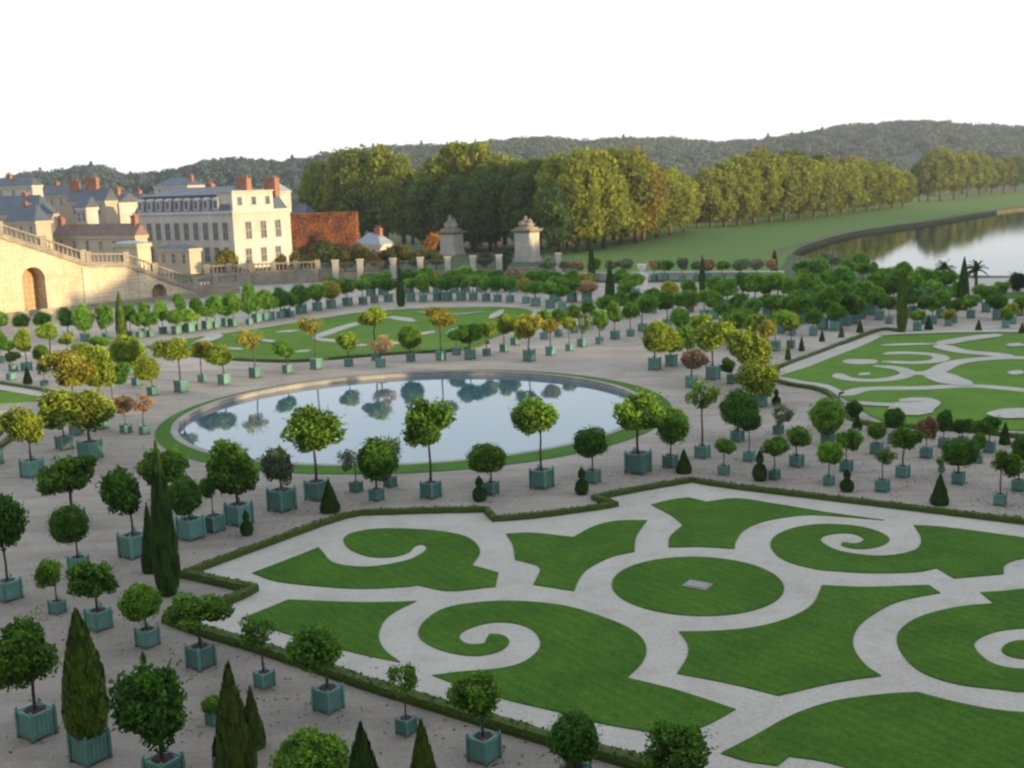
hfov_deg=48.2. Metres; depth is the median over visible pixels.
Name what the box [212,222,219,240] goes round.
window
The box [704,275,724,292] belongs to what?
potted tree
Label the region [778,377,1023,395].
gravel path
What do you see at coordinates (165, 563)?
cypress
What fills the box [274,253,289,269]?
bush
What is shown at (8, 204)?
townhouse
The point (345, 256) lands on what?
bush
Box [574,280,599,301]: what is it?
potted tree
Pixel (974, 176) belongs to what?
tall tree
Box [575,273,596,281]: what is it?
potted tree
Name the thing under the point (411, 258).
bush
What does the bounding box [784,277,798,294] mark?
potted tree
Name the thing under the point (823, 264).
potted tree
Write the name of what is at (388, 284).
potted tree
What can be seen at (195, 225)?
window
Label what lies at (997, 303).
potted tree
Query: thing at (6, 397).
lawn
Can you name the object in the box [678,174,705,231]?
tall tree
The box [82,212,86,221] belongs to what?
window
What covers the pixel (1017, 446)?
potted tree
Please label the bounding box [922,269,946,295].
potted tree
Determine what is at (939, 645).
lawn
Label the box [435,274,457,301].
potted tree
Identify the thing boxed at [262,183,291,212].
townhouse
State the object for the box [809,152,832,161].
tall tree
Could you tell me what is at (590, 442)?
potted tree
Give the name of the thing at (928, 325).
clipped yew
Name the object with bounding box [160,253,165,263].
window
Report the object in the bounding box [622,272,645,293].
potted tree
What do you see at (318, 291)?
potted tree
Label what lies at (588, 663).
lawn
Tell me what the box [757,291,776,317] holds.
potted tree
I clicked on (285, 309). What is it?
potted tree
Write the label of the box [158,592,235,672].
potted tree
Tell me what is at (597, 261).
potted tree
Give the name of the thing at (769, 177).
tall tree
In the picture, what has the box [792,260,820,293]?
potted tree
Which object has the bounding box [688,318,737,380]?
potted tree
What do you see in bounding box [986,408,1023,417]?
gravel path
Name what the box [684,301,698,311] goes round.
potted tree
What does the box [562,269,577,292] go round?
potted tree
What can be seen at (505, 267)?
cypress
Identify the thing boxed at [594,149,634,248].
tall tree
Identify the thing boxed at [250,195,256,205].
window
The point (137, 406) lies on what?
potted tree
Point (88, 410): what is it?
potted tree
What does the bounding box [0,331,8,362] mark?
potted tree
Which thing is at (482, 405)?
pond water
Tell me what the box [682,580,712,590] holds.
stone slab
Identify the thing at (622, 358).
gravel ground
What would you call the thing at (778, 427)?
potted tree
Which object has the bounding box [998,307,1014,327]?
potted tree
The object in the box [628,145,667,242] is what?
tall tree
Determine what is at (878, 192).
tall tree
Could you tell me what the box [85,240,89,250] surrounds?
window
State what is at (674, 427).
potted tree
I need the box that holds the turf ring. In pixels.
[155,370,671,473]
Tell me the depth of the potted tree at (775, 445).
60.80 m
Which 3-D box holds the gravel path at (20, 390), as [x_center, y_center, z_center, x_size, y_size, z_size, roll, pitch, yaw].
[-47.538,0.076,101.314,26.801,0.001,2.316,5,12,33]
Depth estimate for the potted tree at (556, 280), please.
155.89 m
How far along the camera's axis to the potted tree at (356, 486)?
61.27 m
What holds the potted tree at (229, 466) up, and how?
on the gravel ground at (622, 358)
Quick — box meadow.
[544,190,1023,272]
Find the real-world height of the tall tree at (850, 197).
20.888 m
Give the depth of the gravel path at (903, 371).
90.37 m
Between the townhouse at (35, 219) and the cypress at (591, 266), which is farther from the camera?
the townhouse at (35, 219)
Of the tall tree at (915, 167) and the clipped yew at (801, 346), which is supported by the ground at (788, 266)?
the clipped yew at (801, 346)
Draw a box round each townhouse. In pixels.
[0,172,43,196]
[0,190,59,250]
[4,201,52,249]
[43,180,85,223]
[66,176,118,223]
[74,196,98,223]
[114,185,138,222]
[132,188,145,199]
[153,173,204,193]
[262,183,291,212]
[291,204,314,213]
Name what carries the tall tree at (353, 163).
on the ground at (788, 266)
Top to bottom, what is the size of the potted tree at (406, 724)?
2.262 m
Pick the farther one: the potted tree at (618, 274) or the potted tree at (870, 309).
the potted tree at (618, 274)
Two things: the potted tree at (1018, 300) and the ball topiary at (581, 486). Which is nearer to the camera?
the ball topiary at (581, 486)
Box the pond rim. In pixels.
[170,371,646,465]
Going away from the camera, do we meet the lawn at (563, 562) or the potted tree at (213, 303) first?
the lawn at (563, 562)
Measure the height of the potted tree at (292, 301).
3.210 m
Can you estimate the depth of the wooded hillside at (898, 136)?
1363.48 m
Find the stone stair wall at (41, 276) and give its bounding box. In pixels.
[0,221,241,318]
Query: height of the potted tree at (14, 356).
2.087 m
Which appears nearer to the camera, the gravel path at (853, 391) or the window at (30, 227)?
the gravel path at (853, 391)
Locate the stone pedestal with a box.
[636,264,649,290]
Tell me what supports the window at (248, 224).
in the mansion
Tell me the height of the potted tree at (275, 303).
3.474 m
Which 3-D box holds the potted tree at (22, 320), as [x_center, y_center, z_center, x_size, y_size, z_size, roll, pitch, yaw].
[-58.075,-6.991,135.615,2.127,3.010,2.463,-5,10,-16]
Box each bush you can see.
[208,246,238,272]
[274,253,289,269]
[288,250,306,269]
[305,254,317,268]
[312,238,340,271]
[335,246,355,271]
[350,242,372,266]
[369,249,389,270]
[385,242,410,266]
[406,249,431,266]
[428,251,443,267]
[476,253,493,266]
[500,250,512,265]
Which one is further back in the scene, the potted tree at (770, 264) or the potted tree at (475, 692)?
the potted tree at (770, 264)
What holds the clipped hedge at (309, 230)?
on the ground at (788, 266)
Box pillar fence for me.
[320,253,574,280]
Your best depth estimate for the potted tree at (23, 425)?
66.63 m
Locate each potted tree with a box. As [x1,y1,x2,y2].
[0,311,8,338]
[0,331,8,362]
[0,340,16,380]
[0,405,47,478]
[0,413,4,463]
[0,492,29,603]
[0,605,61,744]
[2,350,21,371]
[11,313,30,330]
[12,327,32,370]
[30,448,101,512]
[30,555,66,615]
[31,344,49,374]
[32,311,51,326]
[34,322,58,355]
[35,348,96,435]
[35,361,48,385]
[37,384,117,457]
[38,408,73,450]
[45,502,92,569]
[55,306,73,339]
[57,332,75,350]
[63,559,120,633]
[70,342,93,357]
[71,303,94,341]
[80,344,117,429]
[87,335,112,346]
[88,464,142,560]
[94,302,114,339]
[104,652,196,767]
[105,334,148,386]
[108,362,131,404]
[111,394,133,433]
[114,582,163,649]
[123,302,136,336]
[126,393,154,434]
[130,311,145,338]
[131,356,161,395]
[135,442,189,487]
[136,300,149,334]
[142,310,158,337]
[149,334,194,392]
[151,299,168,333]
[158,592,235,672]
[162,308,186,334]
[167,475,205,541]
[171,293,186,330]
[179,306,200,332]
[189,296,204,330]
[189,339,214,382]
[198,343,232,385]
[198,476,225,533]
[199,305,215,329]
[199,693,219,727]
[203,294,222,328]
[204,437,262,527]
[216,299,235,326]
[221,290,242,326]
[235,328,263,378]
[236,613,279,690]
[239,280,255,324]
[251,295,266,322]
[255,288,274,320]
[259,442,297,513]
[262,296,279,319]
[268,723,351,767]
[269,340,295,373]
[271,286,287,318]
[279,402,349,501]
[281,291,296,317]
[283,620,345,715]
[285,293,298,317]
[290,283,308,314]
[290,287,313,313]
[295,314,325,369]
[309,282,326,310]
[321,279,341,308]
[325,277,339,299]
[335,332,359,366]
[336,449,363,492]
[338,276,345,304]
[339,278,357,305]
[352,435,400,501]
[355,279,371,304]
[356,306,387,360]
[358,273,380,295]
[366,278,380,303]
[367,334,394,367]
[376,270,392,294]
[379,278,396,302]
[383,434,402,487]
[383,661,420,737]
[396,323,422,361]
[400,396,456,499]
[401,269,416,293]
[403,278,414,301]
[413,272,430,301]
[414,266,435,292]
[420,306,455,360]
[429,277,442,301]
[430,271,444,292]
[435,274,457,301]
[443,269,460,292]
[443,328,460,354]
[444,669,508,767]
[451,274,467,300]
[454,320,483,359]
[455,265,474,291]
[461,273,479,300]
[464,442,508,495]
[470,268,487,291]
[476,275,490,301]
[479,322,497,355]
[485,269,503,291]
[488,275,504,301]
[494,314,516,351]
[500,274,518,302]
[501,268,522,291]
[510,315,518,345]
[510,393,559,490]
[512,313,544,361]
[516,278,532,303]
[522,269,538,282]
[523,281,542,306]
[533,269,550,284]
[536,309,553,339]
[538,257,556,269]
[538,281,556,308]
[540,319,560,355]
[545,276,565,301]
[545,707,602,767]
[547,271,563,278]
[550,308,567,336]
[552,285,571,308]
[558,259,570,272]
[558,278,581,302]
[558,316,577,350]
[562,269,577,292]
[564,304,581,332]
[569,258,587,274]
[570,424,611,484]
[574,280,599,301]
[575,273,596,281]
[575,311,593,347]
[577,300,596,328]
[586,257,602,280]
[588,308,610,344]
[593,294,612,322]
[603,259,617,268]
[606,300,621,339]
[611,387,671,475]
[613,268,629,289]
[613,291,627,318]
[616,258,634,269]
[616,278,634,304]
[621,300,641,336]
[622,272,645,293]
[627,289,646,316]
[632,294,660,330]
[638,319,678,370]
[639,713,721,767]
[643,287,661,313]
[647,259,658,280]
[655,259,674,280]
[656,291,676,326]
[656,406,691,468]
[659,280,679,307]
[665,331,685,366]
[668,306,690,329]
[673,291,690,306]
[675,324,696,353]
[676,257,689,280]
[677,348,709,387]
[679,278,700,291]
[682,289,701,320]
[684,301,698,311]
[684,379,722,458]
[688,313,712,330]
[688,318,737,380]
[689,260,699,280]
[697,289,713,314]
[699,259,715,280]
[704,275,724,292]
[705,291,724,318]
[710,277,738,303]
[712,302,732,321]
[712,437,736,475]
[716,260,730,278]
[717,387,761,442]
[718,310,748,348]
[720,357,737,384]
[725,327,787,389]
[727,292,749,309]
[729,304,753,329]
[730,258,750,273]
[732,357,784,407]
[734,270,749,300]
[735,409,762,461]
[742,272,772,299]
[742,298,762,314]
[742,313,767,332]
[748,257,764,272]
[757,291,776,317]
[758,319,777,348]
[760,271,784,294]
[760,435,790,480]
[764,259,777,272]
[765,291,786,312]
[766,310,790,351]
[769,271,788,295]
[771,402,795,434]
[776,294,795,310]
[776,309,789,333]
[780,276,796,293]
[782,312,800,348]
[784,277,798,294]
[784,294,811,323]
[784,421,815,467]
[788,311,802,335]
[789,287,810,311]
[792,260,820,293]
[793,268,819,292]
[804,307,824,335]
[806,395,847,442]
[807,293,836,329]
[808,273,823,295]
[809,284,826,312]
[810,257,831,284]
[816,440,845,486]
[818,269,831,283]
[821,251,844,270]
[822,280,851,328]
[824,275,839,285]
[825,302,847,330]
[827,265,853,278]
[834,427,864,471]
[838,271,857,283]
[838,292,859,325]
[839,259,854,271]
[844,399,863,431]
[847,294,868,323]
[849,279,876,318]
[850,252,870,280]
[854,261,873,280]
[865,285,883,314]
[865,422,888,453]
[866,272,888,288]
[868,290,892,319]
[869,261,878,287]
[874,265,893,296]
[874,445,897,492]
[881,273,908,309]
[881,407,906,443]
[882,296,896,323]
[887,425,925,478]
[890,261,914,296]
[895,286,917,317]
[906,271,925,288]
[908,309,926,330]
[909,287,926,311]
[913,266,934,295]
[916,294,936,322]
[916,416,938,458]
[921,279,942,293]
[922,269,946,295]
[926,296,944,323]
[931,290,953,317]
[936,408,954,447]
[936,455,945,472]
[940,308,957,325]
[940,435,982,485]
[942,270,959,290]
[944,298,963,322]
[945,281,961,297]
[949,417,973,439]
[961,294,982,317]
[970,282,988,302]
[970,415,1002,452]
[971,433,987,463]
[974,285,998,312]
[984,294,1010,319]
[989,448,1023,506]
[993,281,1012,294]
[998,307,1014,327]
[1004,436,1023,491]
[1005,302,1020,323]
[1012,296,1023,316]
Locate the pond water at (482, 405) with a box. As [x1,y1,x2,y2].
[178,375,641,463]
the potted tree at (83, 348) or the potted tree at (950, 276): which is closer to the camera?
the potted tree at (83, 348)
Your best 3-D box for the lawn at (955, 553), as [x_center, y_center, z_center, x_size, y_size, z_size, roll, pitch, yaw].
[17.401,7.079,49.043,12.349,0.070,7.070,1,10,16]
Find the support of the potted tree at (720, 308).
on the gravel ground at (622, 358)
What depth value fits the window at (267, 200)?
249.51 m
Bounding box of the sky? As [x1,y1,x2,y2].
[0,0,1023,177]
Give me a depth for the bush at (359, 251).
223.53 m
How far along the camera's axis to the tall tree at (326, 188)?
337.56 m
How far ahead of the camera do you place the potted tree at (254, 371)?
100.02 m
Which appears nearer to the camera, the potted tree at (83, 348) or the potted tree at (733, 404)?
the potted tree at (733, 404)
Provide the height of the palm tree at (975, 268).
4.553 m
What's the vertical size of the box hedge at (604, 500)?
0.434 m
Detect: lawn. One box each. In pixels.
[0,391,43,403]
[147,306,531,358]
[243,599,415,662]
[252,528,497,590]
[418,600,734,731]
[506,520,646,590]
[612,556,783,615]
[651,497,882,548]
[677,585,939,695]
[721,692,1023,767]
[770,524,1023,578]
[779,332,1023,430]
[897,588,1023,691]
[1002,640,1023,658]
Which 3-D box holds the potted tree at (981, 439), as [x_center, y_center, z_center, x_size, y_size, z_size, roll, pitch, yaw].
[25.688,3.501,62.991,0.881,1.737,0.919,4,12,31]
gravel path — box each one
[0,384,47,396]
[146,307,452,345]
[193,334,222,343]
[201,483,1023,767]
[227,347,242,349]
[258,339,274,341]
[313,317,389,337]
[313,338,335,341]
[390,316,415,320]
[421,331,434,334]
[489,310,503,317]
[778,335,882,374]
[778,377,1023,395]
[832,365,914,381]
[843,359,877,363]
[858,401,893,405]
[879,330,1018,334]
[881,352,949,363]
[882,343,935,345]
[888,397,939,414]
[907,356,1023,374]
[923,371,973,385]
[933,344,1013,357]
[936,334,1002,344]
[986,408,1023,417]
[1006,343,1023,345]
[1007,370,1023,374]
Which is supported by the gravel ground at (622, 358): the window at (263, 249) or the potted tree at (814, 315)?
the potted tree at (814, 315)
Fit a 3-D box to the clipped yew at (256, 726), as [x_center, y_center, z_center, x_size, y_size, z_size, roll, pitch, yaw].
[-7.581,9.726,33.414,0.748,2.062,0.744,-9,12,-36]
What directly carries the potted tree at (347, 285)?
on the gravel ground at (622, 358)
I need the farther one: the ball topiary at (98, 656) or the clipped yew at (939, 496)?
the clipped yew at (939, 496)
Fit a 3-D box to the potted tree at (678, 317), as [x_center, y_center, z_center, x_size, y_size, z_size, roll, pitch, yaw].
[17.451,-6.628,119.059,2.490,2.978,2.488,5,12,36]
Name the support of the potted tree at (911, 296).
on the gravel ground at (622, 358)
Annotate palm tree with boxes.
[934,259,956,284]
[967,260,989,293]
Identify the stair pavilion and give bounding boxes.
[113,241,151,269]
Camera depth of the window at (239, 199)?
242.99 m
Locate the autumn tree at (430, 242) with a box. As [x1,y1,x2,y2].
[423,232,439,249]
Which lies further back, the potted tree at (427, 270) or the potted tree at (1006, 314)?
the potted tree at (427, 270)
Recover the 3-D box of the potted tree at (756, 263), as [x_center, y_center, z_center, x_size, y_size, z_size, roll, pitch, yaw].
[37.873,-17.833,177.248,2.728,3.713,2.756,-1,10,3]
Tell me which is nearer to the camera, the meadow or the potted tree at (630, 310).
the potted tree at (630, 310)
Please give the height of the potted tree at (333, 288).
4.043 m
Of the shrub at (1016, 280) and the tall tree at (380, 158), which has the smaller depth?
the shrub at (1016, 280)
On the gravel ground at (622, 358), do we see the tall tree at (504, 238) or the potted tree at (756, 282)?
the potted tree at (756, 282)
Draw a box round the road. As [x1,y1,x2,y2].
[942,278,1023,290]
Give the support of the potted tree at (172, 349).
on the gravel ground at (622, 358)
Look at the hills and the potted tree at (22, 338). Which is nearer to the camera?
the potted tree at (22, 338)
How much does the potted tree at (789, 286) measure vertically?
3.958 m
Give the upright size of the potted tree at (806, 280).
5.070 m
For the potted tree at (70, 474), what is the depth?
55.87 m
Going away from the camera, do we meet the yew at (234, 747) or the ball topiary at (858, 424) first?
the yew at (234, 747)
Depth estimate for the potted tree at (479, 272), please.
173.31 m
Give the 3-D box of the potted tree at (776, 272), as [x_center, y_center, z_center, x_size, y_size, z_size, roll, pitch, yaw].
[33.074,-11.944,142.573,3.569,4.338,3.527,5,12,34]
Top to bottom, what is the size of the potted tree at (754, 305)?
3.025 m
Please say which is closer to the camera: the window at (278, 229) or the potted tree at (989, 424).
the potted tree at (989, 424)
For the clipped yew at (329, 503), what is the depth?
57.47 m
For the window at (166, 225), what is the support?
in the mansion
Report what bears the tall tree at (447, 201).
on the ground at (788, 266)
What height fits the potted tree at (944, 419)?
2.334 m
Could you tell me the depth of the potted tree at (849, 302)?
121.05 m
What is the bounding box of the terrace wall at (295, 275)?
[203,259,319,285]
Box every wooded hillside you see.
[0,154,320,209]
[313,119,1023,177]
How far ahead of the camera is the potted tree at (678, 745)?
28.63 m
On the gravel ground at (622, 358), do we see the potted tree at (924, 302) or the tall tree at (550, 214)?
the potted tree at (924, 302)
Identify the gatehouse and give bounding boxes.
[353,226,394,252]
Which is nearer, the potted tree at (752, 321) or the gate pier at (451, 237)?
the potted tree at (752, 321)
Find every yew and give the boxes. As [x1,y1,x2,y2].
[23,366,32,384]
[141,502,152,574]
[211,660,258,767]
[245,685,266,750]
[319,479,340,513]
[348,721,378,767]
[410,718,436,767]
[675,449,691,474]
[785,343,790,359]
[798,335,804,350]
[819,331,824,341]
[838,324,843,337]
[856,320,863,332]
[924,315,932,329]
[929,473,948,506]
[975,319,981,329]
[998,422,1010,445]
[1018,322,1023,332]
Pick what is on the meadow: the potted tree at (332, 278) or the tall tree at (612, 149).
the tall tree at (612, 149)
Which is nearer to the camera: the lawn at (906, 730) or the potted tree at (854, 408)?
the lawn at (906, 730)
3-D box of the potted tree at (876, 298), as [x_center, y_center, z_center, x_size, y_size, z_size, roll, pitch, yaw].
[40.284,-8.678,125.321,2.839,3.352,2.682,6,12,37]
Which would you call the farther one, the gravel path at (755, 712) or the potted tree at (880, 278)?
the potted tree at (880, 278)
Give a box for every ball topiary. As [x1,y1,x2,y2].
[95,649,103,675]
[140,651,146,668]
[239,509,253,535]
[472,475,487,501]
[574,466,588,494]
[752,449,767,481]
[771,388,780,404]
[839,468,854,492]
[852,416,862,430]
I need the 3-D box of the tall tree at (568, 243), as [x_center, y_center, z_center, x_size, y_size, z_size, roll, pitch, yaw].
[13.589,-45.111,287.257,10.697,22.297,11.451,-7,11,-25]
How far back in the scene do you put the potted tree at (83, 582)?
42.62 m
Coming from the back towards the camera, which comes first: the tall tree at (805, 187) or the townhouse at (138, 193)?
the tall tree at (805, 187)
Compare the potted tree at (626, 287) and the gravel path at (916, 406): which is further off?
the potted tree at (626, 287)
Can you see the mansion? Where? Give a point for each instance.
(244, 220)
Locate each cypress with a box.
[61,606,112,767]
[115,291,127,336]
[150,438,180,597]
[396,266,405,306]
[502,255,507,290]
[588,237,594,275]
[605,261,614,298]
[699,255,705,290]
[770,249,778,270]
[896,271,907,331]
[957,256,969,309]
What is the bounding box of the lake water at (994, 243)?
[794,210,1023,275]
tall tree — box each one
[295,157,326,212]
[297,168,311,204]
[313,148,342,212]
[331,153,347,207]
[333,143,371,238]
[342,180,394,233]
[358,143,396,238]
[384,153,418,243]
[392,174,418,243]
[402,178,440,251]
[406,155,449,249]
[429,174,471,242]
[437,141,458,164]
[439,138,494,248]
[451,184,496,252]
[465,166,508,250]
[470,151,515,247]
[497,173,540,241]
[498,157,526,232]
[502,234,508,244]
[520,156,547,249]
[530,187,576,254]
[532,150,566,251]
[554,147,604,252]
[566,238,571,246]
[584,146,618,250]
[590,147,600,242]
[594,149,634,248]
[606,146,623,239]
[608,146,653,244]
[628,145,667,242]
[640,161,669,239]
[647,161,664,232]
[647,172,684,237]
[663,167,697,234]
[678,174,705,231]
[690,207,702,226]
[692,166,736,226]
[710,159,746,225]
[728,153,763,224]
[745,146,771,216]
[745,149,782,222]
[765,153,800,221]
[777,147,807,213]
[778,152,814,219]
[793,155,824,218]
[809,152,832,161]
[810,159,838,216]
[821,157,852,215]
[834,162,865,213]
[836,154,864,207]
[845,159,877,211]
[860,161,889,210]
[873,158,891,166]
[876,162,900,208]
[887,166,907,207]
[898,170,918,205]
[909,161,924,201]
[914,151,943,201]
[933,147,960,200]
[948,151,971,198]
[961,149,984,196]
[974,152,997,195]
[987,157,1008,193]
[1000,155,1018,192]
[1010,156,1023,191]
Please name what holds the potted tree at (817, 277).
on the gravel ground at (622, 358)
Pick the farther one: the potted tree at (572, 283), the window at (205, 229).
the window at (205, 229)
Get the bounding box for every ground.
[0,282,1023,767]
[159,186,1023,282]
[788,207,1023,275]
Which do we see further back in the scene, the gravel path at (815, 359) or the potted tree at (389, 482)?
the gravel path at (815, 359)
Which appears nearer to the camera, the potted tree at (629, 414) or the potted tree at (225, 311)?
the potted tree at (629, 414)
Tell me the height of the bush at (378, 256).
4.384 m
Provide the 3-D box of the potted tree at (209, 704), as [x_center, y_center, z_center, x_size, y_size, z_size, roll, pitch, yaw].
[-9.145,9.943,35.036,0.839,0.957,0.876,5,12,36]
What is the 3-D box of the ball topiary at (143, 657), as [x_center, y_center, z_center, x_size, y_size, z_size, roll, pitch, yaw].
[-12.245,9.428,38.123,0.400,1.264,0.391,-6,11,-20]
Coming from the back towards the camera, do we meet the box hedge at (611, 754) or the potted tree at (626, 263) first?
the potted tree at (626, 263)
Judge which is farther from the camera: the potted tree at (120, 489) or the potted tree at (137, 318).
the potted tree at (137, 318)
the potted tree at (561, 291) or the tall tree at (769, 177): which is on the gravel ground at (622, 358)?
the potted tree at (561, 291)
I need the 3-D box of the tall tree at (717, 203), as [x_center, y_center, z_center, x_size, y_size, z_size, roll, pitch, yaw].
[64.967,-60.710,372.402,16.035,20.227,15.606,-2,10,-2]
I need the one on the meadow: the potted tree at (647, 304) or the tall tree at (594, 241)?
the tall tree at (594, 241)
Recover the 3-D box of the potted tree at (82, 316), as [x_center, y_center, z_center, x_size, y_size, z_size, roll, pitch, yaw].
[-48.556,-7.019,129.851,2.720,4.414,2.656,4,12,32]
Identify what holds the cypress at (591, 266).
on the ground at (788, 266)
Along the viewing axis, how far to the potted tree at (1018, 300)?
124.34 m
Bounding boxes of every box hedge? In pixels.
[0,381,52,448]
[161,569,668,767]
[184,476,1023,570]
[190,340,489,362]
[775,327,897,368]
[775,378,1023,438]
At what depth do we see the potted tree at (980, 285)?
138.21 m
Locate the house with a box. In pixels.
[52,213,148,261]
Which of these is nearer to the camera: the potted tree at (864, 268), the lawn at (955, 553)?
the lawn at (955, 553)
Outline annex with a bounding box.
[155,244,201,273]
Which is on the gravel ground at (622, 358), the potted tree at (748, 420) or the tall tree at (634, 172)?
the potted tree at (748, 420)
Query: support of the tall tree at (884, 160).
on the meadow
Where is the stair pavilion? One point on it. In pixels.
(140, 249)
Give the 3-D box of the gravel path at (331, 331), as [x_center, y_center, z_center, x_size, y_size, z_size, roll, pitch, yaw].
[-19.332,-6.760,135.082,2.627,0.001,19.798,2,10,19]
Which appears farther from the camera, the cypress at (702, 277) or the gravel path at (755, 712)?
the cypress at (702, 277)
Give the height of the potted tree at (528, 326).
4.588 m
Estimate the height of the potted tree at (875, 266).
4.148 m
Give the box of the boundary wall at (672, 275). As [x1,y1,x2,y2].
[557,271,783,280]
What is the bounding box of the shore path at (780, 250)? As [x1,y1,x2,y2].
[768,206,1020,253]
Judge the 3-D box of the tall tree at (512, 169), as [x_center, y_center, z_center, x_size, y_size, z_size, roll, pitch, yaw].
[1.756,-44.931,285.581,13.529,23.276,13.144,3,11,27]
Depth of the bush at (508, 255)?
224.32 m
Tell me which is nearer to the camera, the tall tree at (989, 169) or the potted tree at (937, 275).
the potted tree at (937, 275)
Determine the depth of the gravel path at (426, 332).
127.03 m
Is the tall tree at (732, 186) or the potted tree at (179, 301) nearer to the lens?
the potted tree at (179, 301)
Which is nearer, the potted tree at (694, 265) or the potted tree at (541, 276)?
the potted tree at (541, 276)
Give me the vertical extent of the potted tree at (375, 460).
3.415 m
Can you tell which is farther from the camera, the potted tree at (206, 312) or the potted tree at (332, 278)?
the potted tree at (332, 278)
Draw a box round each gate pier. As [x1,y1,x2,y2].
[436,215,466,254]
[510,216,542,261]
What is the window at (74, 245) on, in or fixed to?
in the house
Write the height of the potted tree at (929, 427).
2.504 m
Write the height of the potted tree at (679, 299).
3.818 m
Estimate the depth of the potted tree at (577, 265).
187.05 m
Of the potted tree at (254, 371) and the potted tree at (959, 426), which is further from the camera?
the potted tree at (254, 371)
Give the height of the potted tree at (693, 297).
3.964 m
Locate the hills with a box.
[128,138,1023,203]
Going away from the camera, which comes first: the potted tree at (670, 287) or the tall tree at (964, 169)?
the potted tree at (670, 287)
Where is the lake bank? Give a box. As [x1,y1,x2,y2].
[792,208,1023,254]
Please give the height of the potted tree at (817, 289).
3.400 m
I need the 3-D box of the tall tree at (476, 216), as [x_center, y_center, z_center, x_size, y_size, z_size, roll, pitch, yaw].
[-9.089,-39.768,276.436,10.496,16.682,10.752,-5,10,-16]
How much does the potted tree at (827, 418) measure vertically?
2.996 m
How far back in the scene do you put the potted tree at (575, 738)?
30.09 m
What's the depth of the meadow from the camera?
324.31 m
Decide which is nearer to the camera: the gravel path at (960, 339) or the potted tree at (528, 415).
the potted tree at (528, 415)
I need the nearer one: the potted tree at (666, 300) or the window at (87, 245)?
the potted tree at (666, 300)
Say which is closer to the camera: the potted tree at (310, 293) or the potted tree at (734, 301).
the potted tree at (734, 301)
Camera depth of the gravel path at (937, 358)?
97.75 m
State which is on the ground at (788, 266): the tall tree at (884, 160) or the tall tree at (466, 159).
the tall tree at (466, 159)
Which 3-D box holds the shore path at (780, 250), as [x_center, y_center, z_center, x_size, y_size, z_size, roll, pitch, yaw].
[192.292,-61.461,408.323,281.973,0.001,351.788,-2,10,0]
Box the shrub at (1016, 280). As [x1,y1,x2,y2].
[1008,271,1023,291]
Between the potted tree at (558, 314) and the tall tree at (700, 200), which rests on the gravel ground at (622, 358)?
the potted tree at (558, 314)
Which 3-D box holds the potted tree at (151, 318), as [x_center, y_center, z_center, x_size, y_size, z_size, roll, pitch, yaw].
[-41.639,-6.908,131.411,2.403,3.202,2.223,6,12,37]
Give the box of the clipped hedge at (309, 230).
[290,211,359,257]
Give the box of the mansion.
[132,175,291,269]
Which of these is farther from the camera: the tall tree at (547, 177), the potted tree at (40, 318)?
the tall tree at (547, 177)
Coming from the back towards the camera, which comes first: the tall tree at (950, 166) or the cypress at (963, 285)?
the tall tree at (950, 166)
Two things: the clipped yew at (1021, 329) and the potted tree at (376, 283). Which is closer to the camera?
the clipped yew at (1021, 329)
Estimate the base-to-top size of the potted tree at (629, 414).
4.850 m
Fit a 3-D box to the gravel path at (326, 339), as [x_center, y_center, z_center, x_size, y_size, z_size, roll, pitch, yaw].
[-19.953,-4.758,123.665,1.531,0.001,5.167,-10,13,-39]
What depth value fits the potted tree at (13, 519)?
46.00 m
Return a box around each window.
[28,226,33,233]
[59,240,63,250]
[72,240,76,250]
[77,212,81,221]
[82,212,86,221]
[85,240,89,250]
[98,240,103,250]
[146,223,152,240]
[150,246,154,261]
[155,223,161,240]
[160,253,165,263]
[164,222,171,240]
[171,253,176,263]
[173,222,180,240]
[181,253,186,263]
[183,222,189,240]
[192,222,199,240]
[202,222,209,240]
[204,247,210,262]
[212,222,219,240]
[214,247,219,261]
[222,222,229,240]
[236,196,242,205]
[244,220,252,239]
[245,247,252,263]
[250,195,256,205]
[260,220,267,238]
[260,246,267,262]
[264,195,270,204]
[274,219,281,237]
[275,245,281,258]
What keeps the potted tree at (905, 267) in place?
on the gravel ground at (622, 358)
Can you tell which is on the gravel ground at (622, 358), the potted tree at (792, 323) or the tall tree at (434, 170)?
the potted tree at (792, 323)
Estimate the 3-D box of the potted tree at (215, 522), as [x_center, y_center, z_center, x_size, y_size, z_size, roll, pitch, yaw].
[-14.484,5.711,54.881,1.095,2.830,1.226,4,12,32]
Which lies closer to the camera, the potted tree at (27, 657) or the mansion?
the potted tree at (27, 657)
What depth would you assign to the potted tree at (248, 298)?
139.98 m
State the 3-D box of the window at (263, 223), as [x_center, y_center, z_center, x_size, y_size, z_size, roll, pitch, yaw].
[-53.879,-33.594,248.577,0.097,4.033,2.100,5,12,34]
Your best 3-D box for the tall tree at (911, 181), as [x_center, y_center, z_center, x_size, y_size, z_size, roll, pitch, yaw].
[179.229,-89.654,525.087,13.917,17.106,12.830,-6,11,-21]
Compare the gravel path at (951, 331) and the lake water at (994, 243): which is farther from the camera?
the lake water at (994, 243)
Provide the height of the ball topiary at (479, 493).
1.454 m
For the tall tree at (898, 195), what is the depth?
505.61 m

